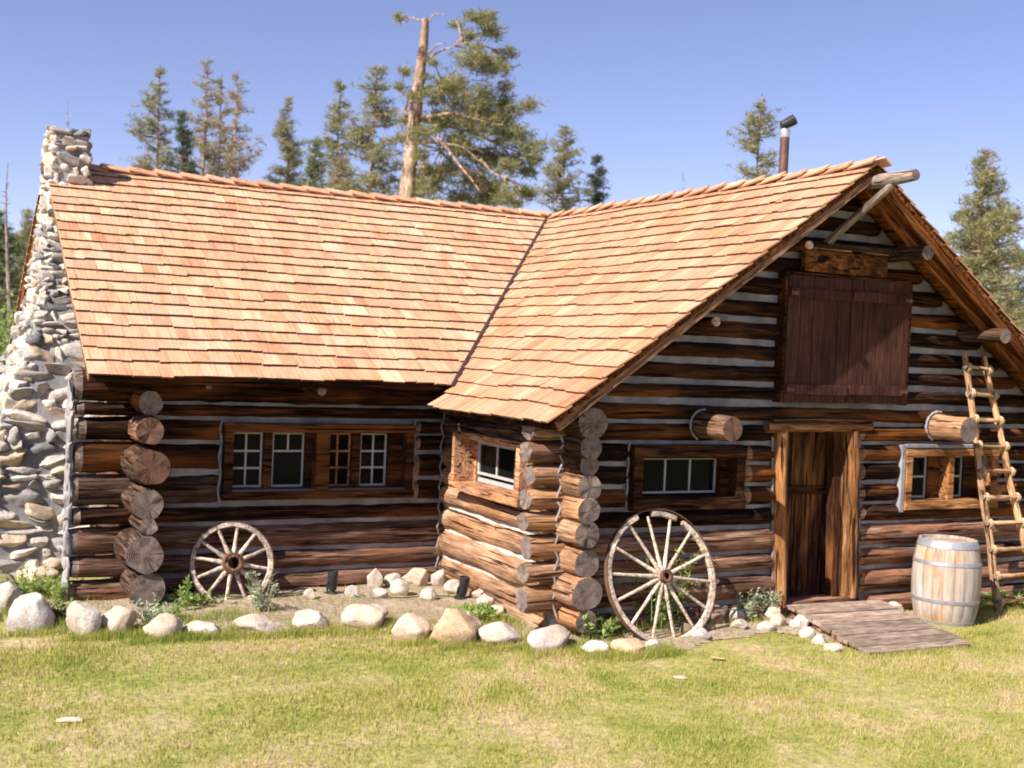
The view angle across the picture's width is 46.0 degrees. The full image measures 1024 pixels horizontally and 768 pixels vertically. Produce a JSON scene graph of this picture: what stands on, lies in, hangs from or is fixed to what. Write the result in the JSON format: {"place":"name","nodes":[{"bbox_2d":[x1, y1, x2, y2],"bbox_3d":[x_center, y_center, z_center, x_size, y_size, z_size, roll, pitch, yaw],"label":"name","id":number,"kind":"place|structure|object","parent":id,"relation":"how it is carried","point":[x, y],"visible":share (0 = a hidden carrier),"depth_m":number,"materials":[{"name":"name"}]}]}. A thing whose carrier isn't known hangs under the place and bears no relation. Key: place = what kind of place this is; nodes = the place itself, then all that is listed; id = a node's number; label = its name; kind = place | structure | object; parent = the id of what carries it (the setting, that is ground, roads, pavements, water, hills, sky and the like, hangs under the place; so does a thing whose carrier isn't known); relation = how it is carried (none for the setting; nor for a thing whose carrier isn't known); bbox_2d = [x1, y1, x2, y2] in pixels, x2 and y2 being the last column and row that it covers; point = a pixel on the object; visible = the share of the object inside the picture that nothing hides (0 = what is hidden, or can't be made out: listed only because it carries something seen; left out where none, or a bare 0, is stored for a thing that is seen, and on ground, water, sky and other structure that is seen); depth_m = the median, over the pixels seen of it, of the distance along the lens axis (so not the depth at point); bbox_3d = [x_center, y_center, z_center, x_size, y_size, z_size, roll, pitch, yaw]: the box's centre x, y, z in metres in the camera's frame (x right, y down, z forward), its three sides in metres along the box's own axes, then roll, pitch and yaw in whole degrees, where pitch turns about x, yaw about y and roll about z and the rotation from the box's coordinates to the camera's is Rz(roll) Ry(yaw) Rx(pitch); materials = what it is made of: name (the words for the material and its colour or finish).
{"place":"outdoors","nodes":[
{"label":"outdoors","id":0,"kind":"place"},
{"bbox_2d":[0,573,1023,767],"bbox_3d":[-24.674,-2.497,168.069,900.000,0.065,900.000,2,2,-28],"label":"ground","id":1,"kind":"structure","parent":0,"point":[819,762],"depth_m":9.49,"materials":[{"name":"green plant"}]},
{"bbox_2d":[0,285,11,347],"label":"pine tree","id":2,"kind":"object","parent":1,"relation":"on","point":[2,302],"visible":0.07,"depth_m":49.91,"materials":[{"name":"green plant"}]},
{"bbox_2d":[0,289,14,362],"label":"shrub","id":3,"kind":"object","parent":1,"relation":"on","point":[7,332],"visible":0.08,"depth_m":30.66,"materials":[{"name":"green plant"}]},
{"bbox_2d":[0,163,17,347],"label":"dead tree","id":4,"kind":"object","parent":1,"relation":"on","point":[8,288],"visible":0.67,"depth_m":44.97,"materials":[{"name":"brown wood"}]},
{"bbox_2d":[0,581,21,614],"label":"rock","id":5,"kind":"object","parent":1,"relation":"on","point":[10,592],"visible":0.62,"depth_m":11.87,"materials":[{"name":"white stone"}]},
{"bbox_2d":[0,209,27,325],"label":"pine tree","id":6,"kind":"object","parent":1,"relation":"on","point":[12,249],"visible":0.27,"depth_m":55.39,"materials":[{"name":"green plant"}]},
{"bbox_2d":[2,208,34,302],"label":"pine tree","id":7,"kind":"object","parent":1,"relation":"on","point":[26,226],"visible":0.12,"depth_m":63.19,"materials":[{"name":"green plant"}]},
{"bbox_2d":[16,565,59,580],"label":"rock","id":8,"kind":"object","parent":1,"relation":"on","point":[54,573],"visible":0.6,"depth_m":13.80,"materials":[{"name":"beige stone"}]},
{"bbox_2d":[0,561,84,596],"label":"leafy plant","id":9,"kind":"object","parent":1,"relation":"on","point":[37,586],"visible":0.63,"depth_m":12.85,"materials":[{"name":"green plant"}]},
{"bbox_2d":[51,602,68,622],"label":"leafy plant","id":10,"kind":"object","parent":1,"relation":"on","point":[58,613],"depth_m":11.61,"materials":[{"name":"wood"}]},
{"bbox_2d":[56,717,83,723],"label":"rock","id":11,"kind":"object","parent":1,"relation":"on","point":[62,720],"visible":0.98,"depth_m":8.69,"materials":[{"name":"beige stone"}]},
{"bbox_2d":[135,152,154,169],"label":"pine tree","id":12,"kind":"object","parent":1,"relation":"on","point":[146,155],"visible":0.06,"depth_m":59.92,"materials":[{"name":"green plant"}]},
{"bbox_2d":[120,64,184,171],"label":"pine tree","id":13,"kind":"object","parent":1,"relation":"on","point":[154,124],"visible":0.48,"depth_m":54.91,"materials":[{"name":"green plant"}]},
{"bbox_2d":[143,613,182,637],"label":"rock","id":14,"kind":"object","parent":1,"relation":"on","point":[167,623],"visible":0.8,"depth_m":11.23,"materials":[{"name":"beige stone"}]},
{"bbox_2d":[162,109,201,174],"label":"fir tree","id":15,"kind":"object","parent":1,"relation":"on","point":[182,136],"visible":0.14,"depth_m":49.93,"materials":[{"name":"green plant"}]},
{"bbox_2d":[168,59,234,176],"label":"pine tree","id":16,"kind":"object","parent":1,"relation":"on","point":[203,147],"visible":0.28,"depth_m":51.94,"materials":[{"name":"green plant"}]},
{"bbox_2d":[195,78,252,178],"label":"pine tree","id":17,"kind":"object","parent":1,"relation":"on","point":[225,112],"visible":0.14,"depth_m":56.07,"materials":[{"name":"green plant"}]},
{"bbox_2d":[205,68,266,178],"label":"pine tree","id":18,"kind":"object","parent":1,"relation":"on","point":[235,123],"visible":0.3,"depth_m":51.94,"materials":[{"name":"green plant"}]},
{"bbox_2d":[233,614,282,634],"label":"rock","id":19,"kind":"object","parent":1,"relation":"on","point":[261,622],"visible":0.8,"depth_m":11.60,"materials":[{"name":"white stone"}]},
{"bbox_2d":[259,95,309,186],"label":"pine tree","id":20,"kind":"object","parent":1,"relation":"on","point":[289,150],"visible":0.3,"depth_m":54.99,"materials":[{"name":"green plant"}]},
{"bbox_2d":[291,135,329,188],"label":"fir tree","id":21,"kind":"object","parent":1,"relation":"on","point":[314,169],"visible":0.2,"depth_m":44.96,"materials":[{"name":"green plant"}]},
{"bbox_2d":[292,609,329,628],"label":"rock","id":22,"kind":"object","parent":1,"relation":"on","point":[310,617],"visible":0.9,"depth_m":11.81,"materials":[{"name":"white stone"}]},
{"bbox_2d":[315,78,358,189],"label":"pine tree","id":23,"kind":"object","parent":1,"relation":"on","point":[336,118],"visible":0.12,"depth_m":49.84,"materials":[{"name":"green plant"}]},
{"bbox_2d":[326,154,357,190],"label":"pine tree","id":24,"kind":"object","parent":1,"relation":"on","point":[337,179],"visible":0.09,"depth_m":48.91,"materials":[{"name":"green plant"}]},
{"bbox_2d":[324,63,420,197],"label":"pine tree","id":25,"kind":"object","parent":1,"relation":"on","point":[358,143],"visible":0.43,"depth_m":47.51,"materials":[{"name":"green plant"}]},
{"bbox_2d":[394,161,427,198],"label":"pine tree","id":26,"kind":"object","parent":1,"relation":"on","point":[417,177],"visible":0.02,"depth_m":51.36,"materials":[{"name":"green plant"}]},
{"bbox_2d":[2,582,833,649],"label":"soil","id":27,"kind":"structure","parent":1,"relation":"on","point":[404,604],"depth_m":12.61,"materials":[{"name":"beige soil"}]},
{"bbox_2d":[6,592,55,631],"bbox_3d":[-4.535,2.190,11.397,0.437,0.420,0.328,2,1,-2],"label":"rock","id":28,"kind":"object","parent":27,"relation":"on","point":[32,609],"visible":0.81,"depth_m":11.27,"materials":[{"name":"grey stone"}]},
{"bbox_2d":[42,594,73,611],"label":"leafy plant","id":29,"kind":"object","parent":27,"relation":"on","point":[56,604],"visible":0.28,"depth_m":11.69,"materials":[{"name":"green plant"}]},
{"bbox_2d":[49,581,71,601],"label":"leafy plant","id":30,"kind":"object","parent":27,"relation":"on","point":[61,592],"visible":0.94,"depth_m":12.44,"materials":[{"name":"green plant"}]},
{"bbox_2d":[66,600,101,635],"bbox_3d":[-4.007,2.221,11.292,0.342,0.388,0.256,2,1,-2],"label":"rock","id":31,"kind":"object","parent":27,"relation":"on","point":[86,617],"visible":0.88,"depth_m":11.20,"materials":[{"name":"white stone"}]},
{"bbox_2d":[100,605,137,634],"bbox_3d":[-3.733,2.240,11.394,0.352,0.304,0.264,2,1,-2],"label":"rock","id":32,"kind":"object","parent":27,"relation":"on","point":[115,617],"visible":0.81,"depth_m":11.31,"materials":[{"name":"beige stone"}]},
{"bbox_2d":[129,593,180,622],"bbox_3d":[-3.476,2.203,11.689,0.488,0.251,0.591,3,2,16],"label":"sage weed","id":33,"kind":"object","parent":27,"relation":"on","point":[150,614],"visible":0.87,"depth_m":11.65,"materials":[{"name":"green plant"}]},
{"bbox_2d":[153,599,184,616],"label":"leafy plant","id":34,"kind":"object","parent":27,"relation":"on","point":[176,610],"visible":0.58,"depth_m":11.93,"materials":[{"name":"green plant"}]},
{"bbox_2d":[176,574,193,610],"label":"leafy plant","id":35,"kind":"object","parent":27,"relation":"on","point":[186,596],"visible":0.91,"depth_m":12.31,"materials":[{"name":"green plant"}]},
{"bbox_2d":[163,582,230,606],"bbox_3d":[-3.291,2.222,12.591,0.642,0.197,0.509,1,2,-43],"label":"leafy plant","id":36,"kind":"object","parent":27,"relation":"on","point":[198,598],"visible":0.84,"depth_m":12.56,"materials":[{"name":"green plant"}]},
{"bbox_2d":[182,620,221,634],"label":"rock","id":37,"kind":"object","parent":27,"relation":"on","point":[198,625],"visible":0.7,"depth_m":11.42,"materials":[{"name":"white stone"}]},
{"bbox_2d":[188,521,273,602],"bbox_3d":[-2.996,1.919,12.893,0.898,0.898,0.255,2,-12,-24],"label":"wagon wheel","id":38,"kind":"object","parent":27,"relation":"on","point":[231,563],"visible":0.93,"depth_m":12.86,"materials":[{"name":"brown wood"}]},
{"bbox_2d":[243,570,278,612],"bbox_3d":[-2.585,2.127,12.456,0.377,0.457,0.397,2,2,-28],"label":"sage weed","id":39,"kind":"object","parent":27,"relation":"on","point":[257,597],"visible":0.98,"depth_m":12.40,"materials":[{"name":"green plant"}]},
{"bbox_2d":[303,588,315,599],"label":"rock","id":40,"kind":"object","parent":27,"relation":"on","point":[309,593],"visible":0.98,"depth_m":13.12,"materials":[{"name":"white stone"}]},
{"bbox_2d":[324,571,339,593],"bbox_3d":[-2.000,2.221,13.440,0.180,0.270,0.180,4,-3,-28],"label":"garden spotlight","id":41,"kind":"object","parent":27,"relation":"on","point":[331,585],"visible":0.99,"depth_m":13.40,"materials":[{"name":"black metal"}]},
{"bbox_2d":[344,585,359,596],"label":"rock","id":42,"kind":"object","parent":27,"relation":"on","point":[351,589],"visible":0.98,"depth_m":13.35,"materials":[{"name":"grey stone"}]},
{"bbox_2d":[341,604,388,629],"bbox_3d":[-1.476,2.347,12.100,0.475,0.294,0.356,2,1,-2],"label":"rock","id":43,"kind":"object","parent":27,"relation":"on","point":[364,615],"visible":0.88,"depth_m":11.98,"materials":[{"name":"beige stone"}]},
{"bbox_2d":[367,568,382,589],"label":"rock","id":44,"kind":"object","parent":27,"relation":"on","point":[375,578],"visible":0.88,"depth_m":13.79,"materials":[{"name":"white stone"}]},
{"bbox_2d":[372,588,387,596],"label":"rock","id":45,"kind":"object","parent":27,"relation":"on","point":[376,592],"visible":0.92,"depth_m":13.40,"materials":[{"name":"grey stone"}]},
{"bbox_2d":[384,573,401,586],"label":"rock","id":46,"kind":"object","parent":27,"relation":"on","point":[389,579],"visible":0.66,"depth_m":13.95,"materials":[{"name":"white stone"}]},
{"bbox_2d":[338,591,453,597],"bbox_3d":[-1.276,2.352,13.367,1.314,0.030,0.223,2,1,-2],"label":"cable","id":47,"kind":"object","parent":27,"relation":"on","point":[394,597],"visible":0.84,"depth_m":13.30,"materials":[{"name":"black rubber"}]},
{"bbox_2d":[390,579,408,595],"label":"rock","id":48,"kind":"object","parent":27,"relation":"on","point":[399,586],"visible":0.93,"depth_m":13.51,"materials":[{"name":"white stone"}]},
{"bbox_2d":[392,613,430,640],"bbox_3d":[-0.984,2.390,11.762,0.380,0.315,0.285,2,1,-2],"label":"rock","id":49,"kind":"object","parent":27,"relation":"on","point":[406,625],"visible":0.84,"depth_m":11.69,"materials":[{"name":"beige stone"}]},
{"bbox_2d":[402,568,427,586],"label":"rock","id":50,"kind":"object","parent":27,"relation":"on","point":[417,577],"visible":0.85,"depth_m":14.05,"materials":[{"name":"beige stone"}]},
{"bbox_2d":[419,587,436,600],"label":"rock","id":51,"kind":"object","parent":27,"relation":"on","point":[428,594],"visible":0.94,"depth_m":13.33,"materials":[{"name":"white stone"}]},
{"bbox_2d":[431,569,447,586],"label":"rock","id":52,"kind":"object","parent":27,"relation":"on","point":[439,577],"visible":0.89,"depth_m":14.09,"materials":[{"name":"grey stone"}]},
{"bbox_2d":[443,579,458,593],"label":"rock","id":53,"kind":"object","parent":27,"relation":"on","point":[450,586],"visible":0.65,"depth_m":13.76,"materials":[{"name":"white stone"}]},
{"bbox_2d":[429,608,477,644],"bbox_3d":[-0.570,2.381,11.705,0.475,0.399,0.356,2,1,-2],"label":"rock","id":54,"kind":"object","parent":27,"relation":"on","point":[451,625],"visible":0.84,"depth_m":11.57,"materials":[{"name":"stone"}]},
{"bbox_2d":[454,575,469,599],"bbox_3d":[-0.547,2.283,13.460,0.180,0.270,0.180,9,3,-28],"label":"garden spotlight","id":55,"kind":"object","parent":27,"relation":"on","point":[462,590],"visible":0.99,"depth_m":13.42,"materials":[{"name":"black metal"}]},
{"bbox_2d":[467,612,481,629],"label":"rock","id":56,"kind":"object","parent":27,"relation":"on","point":[474,618],"visible":0.3,"depth_m":12.01,"materials":[{"name":"beige stone"}]},
{"bbox_2d":[468,588,483,598],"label":"rock","id":57,"kind":"object","parent":27,"relation":"on","point":[475,593],"visible":0.59,"depth_m":13.48,"materials":[{"name":"beige stone"}]},
{"bbox_2d":[454,599,498,619],"bbox_3d":[-0.363,2.349,12.499,0.467,0.238,0.515,3,2,31],"label":"leafy plant","id":58,"kind":"object","parent":27,"relation":"on","point":[480,610],"visible":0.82,"depth_m":12.48,"materials":[{"name":"green plant"}]},
{"bbox_2d":[477,594,494,604],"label":"rock","id":59,"kind":"object","parent":27,"relation":"on","point":[485,597],"visible":0.64,"depth_m":13.11,"materials":[{"name":"white stone"}]},
{"bbox_2d":[527,624,570,651],"bbox_3d":[0.358,2.453,11.590,0.428,0.294,0.321,2,1,-2],"label":"rock","id":60,"kind":"object","parent":27,"relation":"on","point":[551,636],"visible":0.88,"depth_m":11.47,"materials":[{"name":"grey stone"}]},
{"bbox_2d":[581,640,608,652],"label":"rock","id":61,"kind":"object","parent":27,"relation":"on","point":[598,644],"visible":0.78,"depth_m":11.44,"materials":[{"name":"white stone"}]},
{"bbox_2d":[581,610,618,640],"bbox_3d":[0.812,2.361,11.849,0.415,0.294,0.413,2,2,-28],"label":"leafy plant","id":62,"kind":"object","parent":27,"relation":"on","point":[595,632],"visible":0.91,"depth_m":11.77,"materials":[{"name":"green plant"}]},
{"bbox_2d":[595,611,620,637],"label":"leafy plant","id":63,"kind":"object","parent":27,"relation":"on","point":[611,628],"visible":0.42,"depth_m":11.94,"materials":[{"name":"green plant"}]},
{"bbox_2d":[645,639,661,649],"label":"rock","id":64,"kind":"object","parent":27,"relation":"on","point":[652,642],"visible":0.66,"depth_m":11.58,"materials":[{"name":"white stone"}]},
{"bbox_2d":[613,547,704,630],"bbox_3d":[1.534,2.056,12.599,0.942,0.915,1.000,3,2,19],"label":"bushy weed","id":65,"kind":"object","parent":27,"relation":"on","point":[663,609],"visible":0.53,"depth_m":12.39,"materials":[{"name":"green plant"}]},
{"bbox_2d":[604,509,715,640],"bbox_3d":[1.504,1.933,12.105,1.358,1.368,0.201,2,-15,-31],"label":"wagon wheel","id":66,"kind":"object","parent":27,"relation":"on","point":[662,576],"visible":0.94,"depth_m":12.06,"materials":[{"name":"brown wood"}]},
{"bbox_2d":[679,623,691,633],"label":"rock","id":67,"kind":"object","parent":27,"relation":"on","point":[684,628],"visible":0.85,"depth_m":12.20,"materials":[{"name":"stone"}]},
{"bbox_2d":[693,628,710,639],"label":"rock","id":68,"kind":"object","parent":27,"relation":"on","point":[702,633],"visible":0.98,"depth_m":12.05,"materials":[{"name":"grey stone"}]},
{"bbox_2d":[699,604,724,623],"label":"rock","id":69,"kind":"object","parent":27,"relation":"on","point":[717,613],"visible":0.65,"depth_m":12.67,"materials":[{"name":"stone"}]},
{"bbox_2d":[728,607,745,619],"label":"rock","id":70,"kind":"object","parent":27,"relation":"on","point":[737,613],"visible":0.81,"depth_m":12.91,"materials":[{"name":"grey stone"}]},
{"bbox_2d":[730,619,747,628],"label":"rock","id":71,"kind":"object","parent":27,"relation":"on","point":[743,623],"visible":0.95,"depth_m":12.51,"materials":[{"name":"white stone"}]},
{"bbox_2d":[735,587,764,622],"bbox_3d":[2.534,2.363,12.962,0.363,0.399,0.287,2,2,-28],"label":"sage weed","id":72,"kind":"object","parent":27,"relation":"on","point":[748,605],"visible":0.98,"depth_m":12.93,"materials":[{"name":"green plant"}]},
{"bbox_2d":[757,621,775,631],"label":"rock","id":73,"kind":"object","parent":27,"relation":"on","point":[768,626],"visible":1,"depth_m":12.59,"materials":[{"name":"white stone"}]},
{"bbox_2d":[754,586,780,618],"bbox_3d":[2.792,2.368,13.128,0.313,0.379,0.426,3,2,20],"label":"sage weed","id":74,"kind":"object","parent":27,"relation":"on","point":[771,599],"visible":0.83,"depth_m":13.06,"materials":[{"name":"green plant"}]},
{"bbox_2d":[763,606,780,620],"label":"rock","id":75,"kind":"object","parent":27,"relation":"on","point":[769,612],"visible":0.56,"depth_m":13.01,"materials":[{"name":"beige stone"}]},
{"bbox_2d":[770,613,786,626],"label":"rock","id":76,"kind":"object","parent":27,"relation":"on","point":[778,618],"visible":0.84,"depth_m":12.76,"materials":[{"name":"beige stone"}]},
{"bbox_2d":[790,614,808,628],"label":"rock","id":77,"kind":"object","parent":27,"relation":"on","point":[799,621],"visible":0.9,"depth_m":12.70,"materials":[{"name":"white stone"}]},
{"bbox_2d":[798,627,815,638],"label":"rock","id":78,"kind":"object","parent":27,"relation":"on","point":[807,632],"visible":0.86,"depth_m":12.44,"materials":[{"name":"white stone"}]},
{"bbox_2d":[415,156,443,199],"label":"pine tree","id":79,"kind":"object","parent":1,"relation":"on","point":[439,196],"visible":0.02,"depth_m":60.08,"materials":[{"name":"green plant"}]},
{"bbox_2d":[390,5,555,208],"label":"pine tree","id":80,"kind":"object","parent":1,"relation":"on","point":[477,108],"visible":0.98,"depth_m":44.60,"materials":[{"name":"green plant"}]},
{"bbox_2d":[477,621,521,645],"bbox_3d":[-0.130,2.433,11.707,0.327,0.231,0.392,1,2,-45],"label":"rock","id":81,"kind":"object","parent":1,"relation":"on","point":[499,631],"visible":0.92,"depth_m":11.64,"materials":[{"name":"grey stone"}]},
{"bbox_2d":[0,115,1023,632],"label":"log cabin","id":82,"kind":"object","parent":1,"relation":"on","point":[756,383],"visible":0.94,"depth_m":13.66,"materials":[{"name":"brown wood"}]},
{"bbox_2d":[220,422,415,500],"bbox_3d":[-2.203,0.876,13.789,2.260,0.850,0.280,2,2,-28],"label":"window","id":83,"kind":"structure","parent":82,"relation":"in","point":[329,461],"depth_m":13.74,"materials":[{"name":"brown wood"}]},
{"bbox_2d":[448,431,533,507],"bbox_3d":[-0.165,0.913,13.238,0.380,0.660,1.690,2,2,-28],"label":"window","id":84,"kind":"structure","parent":82,"relation":"in","point":[474,456],"depth_m":13.52,"materials":[{"name":"brown wood"}]},
{"bbox_2d":[627,444,747,511],"bbox_3d":[1.806,0.971,12.706,1.440,0.680,0.320,2,2,-28],"label":"window","id":85,"kind":"structure","parent":82,"relation":"in","point":[718,469],"depth_m":12.71,"materials":[{"name":"brown wood"}]},
{"bbox_2d":[786,432,826,595],"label":"door","id":86,"kind":"structure","parent":82,"relation":"in","point":[806,488],"depth_m":13.67,"materials":[{"name":"brown wood"}]},
{"bbox_2d":[904,449,999,509],"bbox_3d":[5.198,1.129,14.479,1.540,0.710,0.290,2,2,-28],"label":"window","id":87,"kind":"structure","parent":82,"relation":"in","point":[934,478],"depth_m":14.41,"materials":[{"name":"brown wood"}]},
{"bbox_2d":[0,575,1023,699],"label":"grass","id":88,"kind":"structure","parent":1,"relation":"on","point":[664,651],"depth_m":11.43,"materials":[{"name":"green plant"}]},
{"bbox_2d":[530,124,595,212],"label":"pine tree","id":89,"kind":"object","parent":1,"relation":"on","point":[560,187],"visible":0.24,"depth_m":49.90,"materials":[{"name":"green plant"}]},
{"bbox_2d":[582,152,611,207],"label":"fir tree","id":90,"kind":"object","parent":1,"relation":"on","point":[597,182],"visible":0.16,"depth_m":51.93,"materials":[{"name":"green plant"}]},
{"bbox_2d":[610,638,644,654],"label":"rock","id":91,"kind":"object","parent":1,"relation":"on","point":[627,644],"visible":0.72,"depth_m":11.45,"materials":[{"name":"stone"}]},
{"bbox_2d":[726,94,785,180],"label":"pine tree","id":92,"kind":"object","parent":1,"relation":"on","point":[756,131],"visible":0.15,"depth_m":41.87,"materials":[{"name":"green plant"}]},
{"bbox_2d":[811,634,827,644],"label":"rock","id":93,"kind":"object","parent":1,"relation":"on","point":[819,638],"visible":0.89,"depth_m":12.19,"materials":[{"name":"white stone"}]},
{"bbox_2d":[823,643,844,651],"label":"rock","id":94,"kind":"object","parent":1,"relation":"on","point":[837,646],"visible":0.94,"depth_m":11.92,"materials":[{"name":"beige stone"}]},
{"bbox_2d":[786,600,970,654],"bbox_3d":[3.818,2.587,12.792,1.487,0.272,1.504,2,2,-28],"label":"ramp","id":95,"kind":"object","parent":1,"relation":"on","point":[874,626],"depth_m":12.66,"materials":[{"name":"brown wood"}]},
{"bbox_2d":[911,534,981,626],"bbox_3d":[4.927,2.225,13.683,0.752,0.950,0.750,4,2,42],"label":"barrel","id":96,"kind":"object","parent":1,"relation":"on","point":[946,578],"visible":0.99,"depth_m":13.39,"materials":[{"name":"brown wood"}]},
{"bbox_2d":[942,146,1023,331],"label":"pine tree","id":97,"kind":"object","parent":1,"relation":"on","point":[985,181],"visible":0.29,"depth_m":37.57,"materials":[{"name":"green plant"}]},
{"bbox_2d":[955,185,1023,332],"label":"pine tree","id":98,"kind":"object","parent":1,"relation":"on","point":[1017,265],"visible":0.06,"depth_m":43.35,"materials":[{"name":"green plant"}]},
{"bbox_2d":[961,353,1023,614],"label":"ladder","id":99,"kind":"object","parent":1,"relation":"on","point":[989,523],"visible":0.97,"depth_m":14.26,"materials":[{"name":"brown wood"}]},
{"bbox_2d":[983,584,1023,606],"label":"leafy plant","id":100,"kind":"object","parent":1,"relation":"on","point":[1004,595],"visible":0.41,"depth_m":14.59,"materials":[{"name":"green plant"}]},
{"bbox_2d":[0,0,1023,309],"label":"sky","id":101,"kind":"structure","parent":0,"point":[656,88],"materials":[{"name":"blue"}]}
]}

